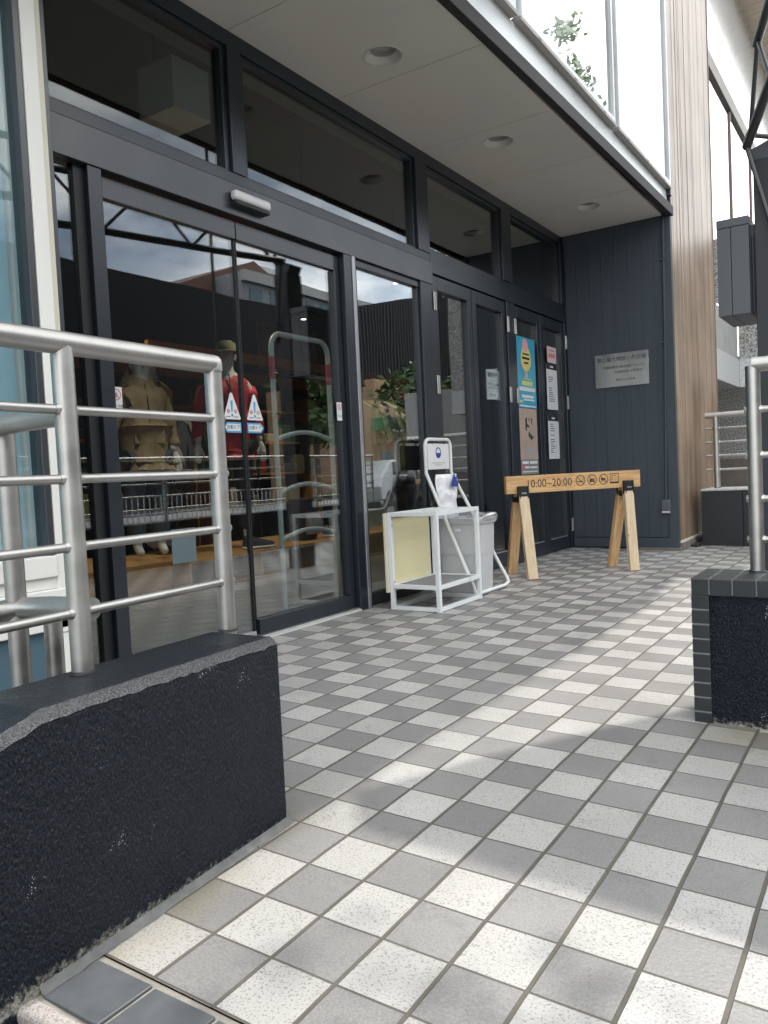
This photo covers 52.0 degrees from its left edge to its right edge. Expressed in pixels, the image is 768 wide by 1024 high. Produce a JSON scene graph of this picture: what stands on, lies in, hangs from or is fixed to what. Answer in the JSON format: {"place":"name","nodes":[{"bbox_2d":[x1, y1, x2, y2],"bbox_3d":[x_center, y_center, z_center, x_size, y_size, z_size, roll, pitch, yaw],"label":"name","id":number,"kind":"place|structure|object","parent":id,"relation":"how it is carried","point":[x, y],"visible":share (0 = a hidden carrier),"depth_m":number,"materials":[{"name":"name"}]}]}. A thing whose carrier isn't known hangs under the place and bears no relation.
{"place":"outdoors","nodes":[
{"label":"outdoors","id":0,"kind":"place"},
{"bbox_2d":[206,1005,243,1023],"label":"street ground","id":1,"kind":"structure","parent":0,"point":[224,1014],"depth_m":1.73,"materials":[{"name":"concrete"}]},
{"bbox_2d":[0,0,70,690],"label":"window bay","id":2,"kind":"object","parent":1,"relation":"on","point":[30,283],"depth_m":2.87,"materials":[{"name":"white metal"}]},
{"bbox_2d":[0,0,54,554],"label":"bay window","id":3,"kind":"structure","parent":2,"relation":"in","point":[9,19],"depth_m":2.85,"materials":[{"name":"glass"}]},
{"bbox_2d":[36,956,239,1023],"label":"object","id":4,"kind":"object","parent":1,"relation":"on","point":[183,998],"visible":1,"depth_m":1.39,"materials":[{"name":"tile"}]},
{"bbox_2d":[17,999,79,1023],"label":"step nosing","id":5,"kind":"object","parent":4,"relation":"attached to","point":[34,1011],"visible":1,"depth_m":1.35,"materials":[{"name":"beige stone"}]},
{"bbox_2d":[43,961,224,1023],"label":"border tiles","id":6,"kind":"object","parent":4,"relation":"on","point":[99,992],"visible":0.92,"depth_m":1.37,"materials":[{"name":"grey tile"}]},
{"bbox_2d":[0,632,286,1023],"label":"black wall","id":7,"kind":"structure","parent":1,"relation":"on","point":[134,787],"depth_m":1.58,"materials":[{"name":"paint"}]},
{"bbox_2d":[0,321,237,675],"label":"steel railing","id":8,"kind":"object","parent":7,"relation":"on","point":[63,348],"visible":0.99,"depth_m":1.70,"materials":[{"name":"silver metal"}]},
{"bbox_2d":[268,332,341,609],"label":"security gate","id":9,"kind":"structure","parent":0,"point":[280,491],"depth_m":5.13,"materials":[{"name":"white metal"}]},
{"bbox_2d":[104,542,767,1023],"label":"tiled floor","id":10,"kind":"structure","parent":0,"point":[520,798],"depth_m":1.91,"materials":[{"name":"tile"}]},
{"bbox_2d":[0,412,100,687],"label":"ramp handrail","id":11,"kind":"object","parent":10,"relation":"on","point":[17,603],"visible":0.59,"depth_m":1.85,"materials":[{"name":"metal"}]},
{"bbox_2d":[39,815,294,995],"bbox_3d":[-0.420,0.818,1.710,0.016,0.032,0.730,-1,3,31],"label":"mortar fillet","id":12,"kind":"object","parent":10,"relation":"on","point":[78,966],"visible":1,"depth_m":1.63,"materials":[{"name":"grey concrete"}]},
{"bbox_2d":[43,0,717,664],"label":"shop building","id":13,"kind":"structure","parent":10,"relation":"on","point":[481,256],"depth_m":6.27,"materials":[{"name":"black metal"}]},
{"bbox_2d":[66,162,114,662],"bbox_3d":[-1.302,-0.359,3.234,0.040,2.161,0.285,-1,3,33],"label":"side window","id":14,"kind":"structure","parent":13,"relation":"in","point":[75,182],"depth_m":3.31,"materials":[{"name":"black glass"}]},
{"bbox_2d":[115,387,122,407],"bbox_3d":[-1.169,-0.492,3.441,0.002,0.110,0.066,-1,3,33],"label":"caution sticker","id":15,"kind":"object","parent":13,"relation":"attached to","point":[118,396],"visible":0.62,"depth_m":3.45,"materials":[{"name":"white plastic"}]},
{"bbox_2d":[77,389,200,545],"bbox_3d":[-3.121,-0.510,9.653,0.430,2.060,1.800,-1,3,33],"label":"wall shelf","id":16,"kind":"object","parent":13,"relation":"on","point":[187,500],"depth_m":10.29,"materials":[{"name":"brown wood"}]},
{"bbox_2d":[49,0,229,170],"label":"transom window","id":17,"kind":"structure","parent":13,"relation":"in","point":[145,6],"depth_m":3.96,"materials":[{"name":"black metal"}]},
{"bbox_2d":[151,34,165,143],"bbox_3d":[-1.496,-2.752,5.162,0.090,0.841,0.088,-1,3,33],"label":"shop spotlight","id":18,"kind":"object","parent":13,"relation":"hanging from","point":[158,138],"visible":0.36,"depth_m":5.14,"materials":[{"name":"beige"}]},
{"bbox_2d":[137,53,210,135],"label":"ceiling unit","id":19,"kind":"structure","parent":13,"relation":"attached to","point":[173,92],"depth_m":4.62,"materials":[{"name":"beige"}]},
{"bbox_2d":[101,176,256,635],"bbox_3d":[-0.963,-0.394,3.765,0.050,2.147,0.826,-1,3,33],"label":"sliding door","id":20,"kind":"structure","parent":13,"relation":"in","point":[114,193],"depth_m":3.86,"materials":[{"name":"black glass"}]},
{"bbox_2d":[171,527,196,564],"bbox_3d":[-0.957,0.161,3.771,0.002,0.165,0.150,-1,3,33],"label":"paper notice","id":21,"kind":"object","parent":13,"relation":"attached to","point":[184,550],"visible":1,"depth_m":3.77,"materials":[{"name":"paper"}]},
{"bbox_2d":[172,411,262,536],"bbox_3d":[-1.832,-0.296,8.760,0.028,1.593,1.328,-1,3,33],"label":"clothes rail","id":22,"kind":"object","parent":13,"relation":"in","point":[175,505],"visible":0.2,"depth_m":9.28,"materials":[{"name":"silver metal"}]},
{"bbox_2d":[171,420,194,470],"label":"hanging shirt","id":23,"kind":"object","parent":22,"relation":"hanging from","point":[186,446],"visible":0.29,"depth_m":8.15,"materials":[{"name":"grey fabric"}]},
{"bbox_2d":[171,421,202,482],"bbox_3d":[-2.120,-0.651,8.332,0.540,0.672,0.078,-1,3,33],"label":"hanging shirt","id":24,"kind":"object","parent":22,"relation":"hanging from","point":[193,464],"visible":0.18,"depth_m":8.24,"materials":[{"name":"beige fabric"}]},
{"bbox_2d":[197,431,207,470],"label":"hanging shirt","id":25,"kind":"object","parent":22,"relation":"hanging from","point":[201,466],"visible":0.13,"depth_m":8.31,"materials":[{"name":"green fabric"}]},
{"bbox_2d":[203,425,209,478],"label":"hanging shirt","id":26,"kind":"object","parent":22,"relation":"hanging from","point":[206,464],"visible":0.03,"depth_m":8.43,"materials":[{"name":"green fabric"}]},
{"bbox_2d":[231,469,234,479],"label":"hanging shirt","id":27,"kind":"object","parent":22,"relation":"hanging from","point":[232,474],"depth_m":8.86,"materials":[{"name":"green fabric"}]},
{"bbox_2d":[230,435,255,486],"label":"hanging shirt","id":28,"kind":"object","parent":22,"relation":"hanging from","point":[232,484],"visible":0.05,"depth_m":9.01,"materials":[{"name":"grey fabric"}]},
{"bbox_2d":[251,433,258,469],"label":"hanging shirt","id":29,"kind":"object","parent":22,"relation":"hanging from","point":[256,448],"visible":0.1,"depth_m":8.98,"materials":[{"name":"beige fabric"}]},
{"bbox_2d":[253,436,267,472],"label":"hanging shirt","id":30,"kind":"object","parent":22,"relation":"hanging from","point":[258,465],"visible":0.13,"depth_m":9.06,"materials":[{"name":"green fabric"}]},
{"bbox_2d":[224,393,240,419],"bbox_3d":[-0.779,-0.543,4.030,0.003,0.137,0.124,-1,3,33],"label":"warning sticker","id":31,"kind":"object","parent":13,"relation":"attached to","point":[231,411],"visible":1,"depth_m":4.03,"materials":[{"name":"white"}]},
{"bbox_2d":[225,422,241,432],"bbox_3d":[-0.775,-0.434,4.034,0.002,0.054,0.128,-1,3,33],"label":"arrow sticker","id":32,"kind":"object","parent":13,"relation":"attached to","point":[232,427],"visible":0.99,"depth_m":4.04,"materials":[{"name":"blue"}]},
{"bbox_2d":[231,190,270,216],"bbox_3d":[-0.684,-1.591,4.058,0.046,0.072,0.270,-1,3,33],"label":"sensor","id":33,"kind":"object","parent":13,"relation":"attached to","point":[250,203],"depth_m":4.03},
{"bbox_2d":[192,391,312,544],"bbox_3d":[-1.912,-0.655,11.486,0.430,2.060,2.200,-1,3,33],"label":"wall shelf","id":34,"kind":"object","parent":13,"relation":"on","point":[296,413],"depth_m":11.85,"materials":[{"name":"brown wood"}]},
{"bbox_2d":[247,394,262,420],"bbox_3d":[-0.686,-0.554,4.171,0.003,0.137,0.124,-1,3,33],"label":"warning sticker","id":35,"kind":"object","parent":13,"relation":"attached to","point":[254,413],"visible":1,"depth_m":4.17,"materials":[{"name":"white"}]},
{"bbox_2d":[247,423,263,432],"bbox_3d":[-0.680,-0.445,4.178,0.002,0.054,0.128,-1,3,33],"label":"arrow sticker","id":36,"kind":"object","parent":13,"relation":"attached to","point":[255,427],"visible":1,"depth_m":4.17,"materials":[{"name":"blue"}]},
{"bbox_2d":[252,318,318,379],"bbox_3d":[-1.530,-2.554,12.464,0.045,0.800,1.500,-1,3,33],"label":"wall picture","id":37,"kind":"object","parent":13,"relation":"attached to","point":[287,348],"depth_m":12.39},
{"bbox_2d":[87,515,488,597],"bbox_3d":[-1.029,0.362,8.342,1.780,0.240,6.200,-1,3,33],"label":"display bench","id":38,"kind":"object","parent":13,"relation":"on","point":[152,572],"visible":0.23,"depth_m":6.73,"materials":[{"name":"brown wood"}]},
{"bbox_2d":[117,363,181,556],"bbox_3d":[-1.947,-0.442,6.322,0.396,1.592,0.604,-1,3,33],"label":"mannequin","id":39,"kind":"object","parent":38,"relation":"on","point":[145,444],"visible":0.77,"depth_m":6.26},
{"bbox_2d":[146,366,184,548],"bbox_3d":[-2.094,-0.553,7.092,0.371,1.766,0.657,-1,3,33],"label":"mannequin","id":40,"kind":"object","parent":38,"relation":"on","point":[169,393],"visible":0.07,"depth_m":7.08},
{"bbox_2d":[191,340,265,535],"bbox_3d":[-1.410,-0.622,7.102,0.651,1.837,0.435,-5,4,-41],"label":"mannequin","id":41,"kind":"object","parent":38,"relation":"on","point":[224,350],"visible":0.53,"depth_m":7.01},
{"bbox_2d":[242,536,275,549],"bbox_3d":[-1.103,0.260,6.945,0.325,0.123,0.104,-5,3,-36],"label":"trainer shoe","id":42,"kind":"object","parent":38,"relation":"on","point":[258,543],"visible":0.91,"depth_m":6.91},
{"bbox_2d":[288,498,323,540],"bbox_3d":[-0.752,0.070,7.681,0.280,0.400,0.280,-1,3,33],"label":"backpack","id":43,"kind":"object","parent":38,"relation":"on","point":[303,513],"visible":0.88,"depth_m":7.59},
{"bbox_2d":[322,525,339,537],"bbox_3d":[-0.470,0.184,7.902,0.325,0.123,0.104,-4,3,-26],"label":"trainer shoe","id":44,"kind":"object","parent":38,"relation":"on","point":[326,534],"visible":0.36,"depth_m":7.83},
{"bbox_2d":[367,488,384,526],"bbox_3d":[-0.106,-0.051,8.721,0.015,0.420,0.400,-1,3,33],"label":"picture card","id":45,"kind":"object","parent":38,"relation":"on","point":[376,503],"visible":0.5,"depth_m":8.73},
{"bbox_2d":[234,222,355,634],"bbox_3d":[-0.490,-0.451,4.477,0.055,2.146,0.879,-1,3,33],"label":"sliding door","id":46,"kind":"structure","parent":13,"relation":"in","point":[247,236],"depth_m":4.75,"materials":[{"name":"black glass"}]},
{"bbox_2d":[299,143,303,200],"bbox_3d":[-0.730,-2.878,7.048,0.090,0.841,0.088,-1,3,33],"label":"shop spotlight","id":47,"kind":"object","parent":13,"relation":"hanging from","point":[301,171],"visible":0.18,"depth_m":7.03,"materials":[{"name":"beige"}]},
{"bbox_2d":[300,263,306,319],"bbox_3d":[-1.110,-3.029,10.649,0.090,0.841,0.088,-1,3,33],"label":"shop spotlight","id":48,"kind":"object","parent":13,"relation":"hanging from","point":[303,314],"visible":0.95,"depth_m":10.64,"materials":[{"name":"beige"}]},
{"bbox_2d":[240,56,415,247],"bbox_3d":[-0.287,-2.106,4.812,0.053,0.630,1.736,-1,3,33],"label":"transom window","id":49,"kind":"structure","parent":13,"relation":"in","point":[245,65],"depth_m":4.84,"materials":[{"name":"black metal"}]},
{"bbox_2d":[336,402,342,420],"bbox_3d":[-0.269,-0.608,4.764,0.002,0.110,0.065,-1,3,33],"label":"caution sticker","id":50,"kind":"object","parent":13,"relation":"attached to","point":[339,411],"visible":1,"depth_m":4.76,"materials":[{"name":"white"}]},
{"bbox_2d":[310,412,382,501],"bbox_3d":[-0.425,-0.414,9.803,0.028,1.593,1.428,-1,3,33],"label":"clothes rail","id":51,"kind":"object","parent":13,"relation":"on","point":[313,455],"visible":0.39,"depth_m":9.20,"materials":[{"name":"silver metal"}]},
{"bbox_2d":[299,419,335,473],"bbox_3d":[-0.791,-0.775,9.258,0.540,0.640,0.080,-1,3,33],"label":"hanging shirt","id":52,"kind":"object","parent":51,"relation":"hanging from","point":[322,453],"visible":0.74,"depth_m":9.23,"materials":[{"name":"grey fabric"}]},
{"bbox_2d":[321,420,336,480],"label":"hanging shirt","id":53,"kind":"object","parent":51,"relation":"hanging from","point":[325,476],"visible":0.05,"depth_m":9.56,"materials":[{"name":"green fabric"}]},
{"bbox_2d":[322,419,335,467],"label":"hanging shirt","id":54,"kind":"object","parent":51,"relation":"hanging from","point":[325,420],"visible":0.05,"depth_m":9.27,"materials":[{"name":"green fabric"}]},
{"bbox_2d":[308,400,407,526],"bbox_3d":[-0.484,-0.827,13.651,0.430,2.060,2.600,-1,3,33],"label":"wall shelf","id":55,"kind":"object","parent":13,"relation":"on","point":[389,483],"depth_m":14.14,"materials":[{"name":"brown wood"}]},
{"bbox_2d":[362,392,400,510],"bbox_3d":[-0.065,-0.320,7.443,0.028,1.593,0.778,-1,3,33],"label":"clothes rail","id":56,"kind":"object","parent":13,"relation":"on","point":[398,473],"visible":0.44,"depth_m":7.74,"materials":[{"name":"metal"}]},
{"bbox_2d":[333,401,381,467],"bbox_3d":[-0.259,-0.709,7.160,0.540,0.625,0.080,-1,3,33],"label":"hanging shirt","id":57,"kind":"object","parent":56,"relation":"hanging from","point":[372,433],"visible":0.4,"depth_m":7.06,"materials":[{"name":"beige fabric"}]},
{"bbox_2d":[363,400,387,478],"bbox_3d":[-0.203,-0.667,7.243,0.540,0.723,0.072,-1,3,32],"label":"hanging shirt","id":58,"kind":"object","parent":56,"relation":"hanging from","point":[373,472],"visible":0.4,"depth_m":7.14,"materials":[{"name":"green fabric"}]},
{"bbox_2d":[368,400,393,469],"bbox_3d":[-0.147,-0.710,7.329,0.540,0.651,0.079,-1,3,33],"label":"hanging shirt","id":59,"kind":"object","parent":56,"relation":"hanging from","point":[387,425],"visible":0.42,"depth_m":7.21,"materials":[{"name":"beige fabric"}]},
{"bbox_2d":[375,401,402,460],"bbox_3d":[-0.069,-0.761,7.449,0.540,0.566,0.078,-1,3,33],"label":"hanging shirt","id":60,"kind":"object","parent":56,"relation":"hanging from","point":[394,424],"visible":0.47,"depth_m":7.34,"materials":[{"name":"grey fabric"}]},
{"bbox_2d":[380,402,407,472],"bbox_3d":[-0.014,-0.714,7.531,0.540,0.673,0.078,-1,3,33],"label":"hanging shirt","id":61,"kind":"object","parent":56,"relation":"hanging from","point":[393,466],"visible":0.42,"depth_m":7.43,"materials":[{"name":"beige fabric"}]},
{"bbox_2d":[388,402,412,466],"bbox_3d":[0.034,-0.744,7.604,0.540,0.626,0.080,-1,3,33],"label":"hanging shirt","id":62,"kind":"object","parent":56,"relation":"hanging from","point":[409,436],"visible":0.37,"depth_m":7.49,"materials":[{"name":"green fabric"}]},
{"bbox_2d":[362,45,403,66],"bbox_3d":[-0.007,-2.525,4.306,0.226,0.069,0.226,-1,3,33],"label":"downlight","id":63,"kind":"object","parent":13,"relation":"attached to","point":[382,56],"visible":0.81,"depth_m":4.36,"materials":[{"name":"grey metal"}]},
{"bbox_2d":[356,260,427,605],"bbox_3d":[0.057,-0.513,5.279,0.055,2.178,0.794,-1,3,33],"label":"fixed window","id":64,"kind":"structure","parent":13,"relation":"in","point":[380,596],"depth_m":5.55,"materials":[{"name":"black glass"}]},
{"bbox_2d":[392,208,396,283],"bbox_3d":[0.118,-3.006,8.880,0.090,0.841,0.088,-1,3,33],"label":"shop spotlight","id":65,"kind":"object","parent":13,"relation":"hanging from","point":[393,230],"visible":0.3,"depth_m":8.86,"materials":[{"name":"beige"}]},
{"bbox_2d":[398,378,409,400],"bbox_3d":[0.202,-1.230,7.896,0.013,0.220,0.180,-1,3,33],"label":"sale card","id":66,"kind":"object","parent":13,"relation":"hanging from","point":[403,388],"visible":1,"depth_m":7.88,"materials":[{"name":"paper"}]},
{"bbox_2d":[433,276,479,515],"bbox_3d":[0.549,-0.615,6.005,0.089,2.247,0.641,-1,3,33],"label":"hinged door","id":67,"kind":"structure","parent":13,"relation":"in","point":[442,287],"depth_m":6.20,"materials":[{"name":"black metal"}]},
{"bbox_2d":[426,166,500,278],"bbox_3d":[0.621,-2.233,6.190,0.053,0.595,1.246,-1,3,33],"label":"transom window","id":68,"kind":"structure","parent":13,"relation":"in","point":[494,211],"depth_m":6.51,"materials":[{"name":"black metal"}]},
{"bbox_2d":[471,290,512,568],"bbox_3d":[0.911,-0.658,6.555,0.089,2.247,0.649,-1,3,33],"label":"hinged door","id":69,"kind":"structure","parent":13,"relation":"in","point":[479,300],"depth_m":6.71,"materials":[{"name":"black metal"}]},
{"bbox_2d":[486,369,500,400],"bbox_3d":[0.924,-1.070,6.628,0.002,0.250,0.280,-1,3,33],"label":"inside notice","id":70,"kind":"object","parent":13,"relation":"attached to","point":[493,384],"visible":1,"depth_m":6.62,"materials":[{"name":"paper"}]},
{"bbox_2d":[482,135,514,148],"bbox_3d":[0.798,-2.621,5.508,0.226,0.069,0.226,-1,3,33],"label":"downlight","id":71,"kind":"object","parent":13,"relation":"attached to","point":[497,141],"visible":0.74,"depth_m":5.57,"materials":[{"name":"grey metal"}]},
{"bbox_2d":[493,0,517,18],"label":"upper window","id":72,"kind":"structure","parent":13,"relation":"in","point":[508,7],"depth_m":4.31,"materials":[{"name":"grey glass"}]},
{"bbox_2d":[516,335,536,408],"bbox_3d":[1.288,-1.256,7.112,0.003,0.630,0.410,-1,3,33],"label":"cyan poster","id":73,"kind":"object","parent":13,"relation":"attached to","point":[525,349],"visible":1,"depth_m":7.11,"materials":[{"name":"blue paper"}]},
{"bbox_2d":[519,408,538,474],"bbox_3d":[1.316,-0.639,7.137,0.003,0.595,0.400,-1,3,33],"label":"beige poster","id":74,"kind":"object","parent":13,"relation":"attached to","point":[528,440],"visible":1,"depth_m":7.13,"materials":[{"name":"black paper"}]},
{"bbox_2d":[514,306,547,559],"bbox_3d":[1.322,-0.708,7.177,0.089,2.247,0.626,-1,3,33],"label":"hinged door","id":75,"kind":"structure","parent":13,"relation":"in","point":[522,315],"depth_m":7.37,"materials":[{"name":"black metal"}]},
{"bbox_2d":[510,216,559,303],"bbox_3d":[1.393,-2.325,7.360,0.053,0.595,1.176,-1,3,33],"label":"transom window","id":76,"kind":"structure","parent":13,"relation":"in","point":[554,247],"depth_m":7.80,"materials":[{"name":"black metal"}]},
{"bbox_2d":[547,346,555,363],"bbox_3d":[1.624,-1.519,7.626,0.002,0.155,0.230,-1,3,33],"label":"pink notice","id":77,"kind":"object","parent":13,"relation":"attached to","point":[551,354],"visible":1,"depth_m":7.62,"materials":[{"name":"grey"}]},
{"bbox_2d":[546,363,557,409],"bbox_3d":[1.629,-1.211,7.626,0.003,0.440,0.275,-1,3,33],"label":"notice","id":78,"kind":"object","parent":13,"relation":"attached to","point":[552,390],"depth_m":7.62,"materials":[{"name":"paper"}]},
{"bbox_2d":[548,415,559,458],"bbox_3d":[1.650,-0.727,7.644,0.003,0.420,0.275,-1,3,33],"label":"notice","id":79,"kind":"object","parent":13,"relation":"attached to","point":[553,434],"depth_m":7.64,"materials":[{"name":"paper"}]},
{"bbox_2d":[539,315,573,552],"bbox_3d":[1.678,-0.750,7.717,0.089,2.247,0.639,-1,3,33],"label":"hinged door","id":80,"kind":"structure","parent":13,"relation":"in","point":[558,543],"depth_m":7.86,"materials":[{"name":"black metal"}]},
{"bbox_2d":[511,0,616,128],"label":"upper window","id":81,"kind":"structure","parent":13,"relation":"in","point":[575,36],"depth_m":5.29,"materials":[{"name":"grey"}]},
{"bbox_2d":[574,202,600,210],"bbox_3d":[1.801,-2.739,6.974,0.226,0.069,0.226,-1,3,33],"label":"downlight","id":82,"kind":"object","parent":13,"relation":"attached to","point":[586,206],"visible":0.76,"depth_m":7.04,"materials":[{"name":"grey metal"}]},
{"bbox_2d":[595,349,649,388],"bbox_3d":[2.305,-1.383,7.638,0.520,0.325,0.014,-1,3,33],"label":"name plate","id":83,"kind":"object","parent":13,"relation":"attached to","point":[629,368],"visible":1,"depth_m":7.63,"materials":[{"name":"silver metal"}]},
{"bbox_2d":[611,0,671,188],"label":"upper window","id":84,"kind":"structure","parent":13,"relation":"in","point":[638,26],"depth_m":6.60,"materials":[{"name":"grey glass"}]},
{"bbox_2d":[659,217,670,512],"bbox_3d":[2.628,-1.366,7.412,0.107,2.758,0.041,-1,3,33],"label":"conduit","id":85,"kind":"object","parent":13,"relation":"attached to","point":[666,505],"visible":1,"depth_m":7.41,"materials":[{"name":"grey metal"}]},
{"bbox_2d":[382,506,481,612],"bbox_3d":[0.318,0.287,5.006,0.372,0.606,0.578,-1,3,33],"label":"table","id":86,"kind":"object","parent":10,"relation":"on","point":[407,552],"visible":1,"depth_m":4.99,"materials":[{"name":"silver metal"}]},
{"bbox_2d":[423,437,509,594],"bbox_3d":[0.573,0.009,5.498,0.395,1.078,0.545,-1,3,33],"label":"bag stand","id":87,"kind":"object","parent":10,"relation":"on","point":[437,456],"visible":0.98,"depth_m":5.49,"materials":[{"name":"white metal"}]},
{"bbox_2d":[431,473,458,517],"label":"umbrella bags","id":88,"kind":"object","parent":87,"relation":"hanging from","point":[446,485],"visible":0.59,"depth_m":5.49,"materials":[{"name":"white plastic"}]},
{"bbox_2d":[438,511,497,593],"bbox_3d":[0.569,0.279,5.438,0.392,0.550,0.272,-1,3,33],"label":"waste bin","id":89,"kind":"object","parent":10,"relation":"on","point":[462,527],"visible":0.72,"depth_m":5.35,"materials":[{"name":"plastic"}]},
{"bbox_2d":[504,470,639,579],"bbox_3d":[1.517,0.090,6.236,1.205,0.796,0.406,-4,3,-18],"label":"sawhorse sign","id":90,"kind":"object","parent":10,"relation":"on","point":[624,483],"visible":1,"depth_m":6.21,"materials":[{"name":"brown wood"}]},
{"bbox_2d":[522,0,767,486],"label":"granite building","id":91,"kind":"structure","parent":10,"relation":"on","point":[732,26],"depth_m":11.12,"materials":[{"name":"concrete"}]},
{"bbox_2d":[709,74,732,303],"bbox_3d":[4.192,-4.026,9.950,0.045,2.780,2.195,-1,3,33],"label":"upper window","id":92,"kind":"structure","parent":91,"relation":"in","point":[720,117],"depth_m":10.18,"materials":[{"name":"clear"}]},
{"bbox_2d":[707,0,767,145],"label":"clerestory window","id":93,"kind":"structure","parent":91,"relation":"in","point":[730,47],"depth_m":11.35,"materials":[{"name":"white glass"}]},
{"bbox_2d":[731,117,752,220],"bbox_3d":[5.277,-4.157,11.595,0.045,2.780,1.745,-1,3,33],"label":"upper window","id":94,"kind":"structure","parent":91,"relation":"in","point":[741,169],"depth_m":11.49,"materials":[{"name":"clear"}]},
{"bbox_2d":[752,173,753,222],"bbox_3d":[6.225,-4.271,13.032,0.045,2.780,1.695,-1,3,33],"label":"upper window","id":95,"kind":"structure","parent":91,"relation":"in","point":[752,173],"depth_m":12.46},
{"bbox_2d":[701,486,749,546],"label":"wall","id":96,"kind":"structure","parent":10,"relation":"on","point":[725,516],"depth_m":7.71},
{"bbox_2d":[704,410,746,487],"bbox_3d":[3.776,-0.625,7.676,1.200,0.772,0.068,-1,3,33],"label":"steel railing","id":97,"kind":"object","parent":96,"relation":"on","point":[716,441],"visible":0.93,"depth_m":7.92,"materials":[{"name":"silver metal"}]},
{"bbox_2d":[691,569,767,729],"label":"tiled block","id":98,"kind":"structure","parent":10,"relation":"on","point":[729,607],"depth_m":2.58,"materials":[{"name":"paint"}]},
{"bbox_2d":[744,356,767,572],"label":"steel railing","id":99,"kind":"object","parent":98,"relation":"on","point":[755,455],"visible":0.96,"depth_m":2.67,"materials":[{"name":"silver metal"}]},
{"bbox_2d":[716,140,767,570],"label":"sign tower","id":100,"kind":"structure","parent":10,"relation":"on","point":[742,253],"depth_m":5.37,"materials":[{"name":"metal"}]},
{"bbox_2d":[511,18,738,355],"label":"sky","id":101,"kind":"structure","parent":0,"point":[511,18],"materials":[{"name":"white"}]},
{"bbox_2d":[691,542,701,546],"bbox_3d":[3.088,0.323,7.778,0.072,0.028,0.190,-1,3,33],"label":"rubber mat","id":102,"kind":"object","parent":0,"point":[697,544],"visible":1,"depth_m":7.71,"materials":[{"name":"black rubber"}]},
{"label":"pavement","id":103,"kind":"structure","parent":0,"visible":0},
{"bbox_2d":[742,0,767,220],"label":"roof truss","id":104,"kind":"object","parent":103,"relation":"on","point":[757,112],"visible":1,"depth_m":4.81,"materials":[{"name":"black metal"}]}
]}

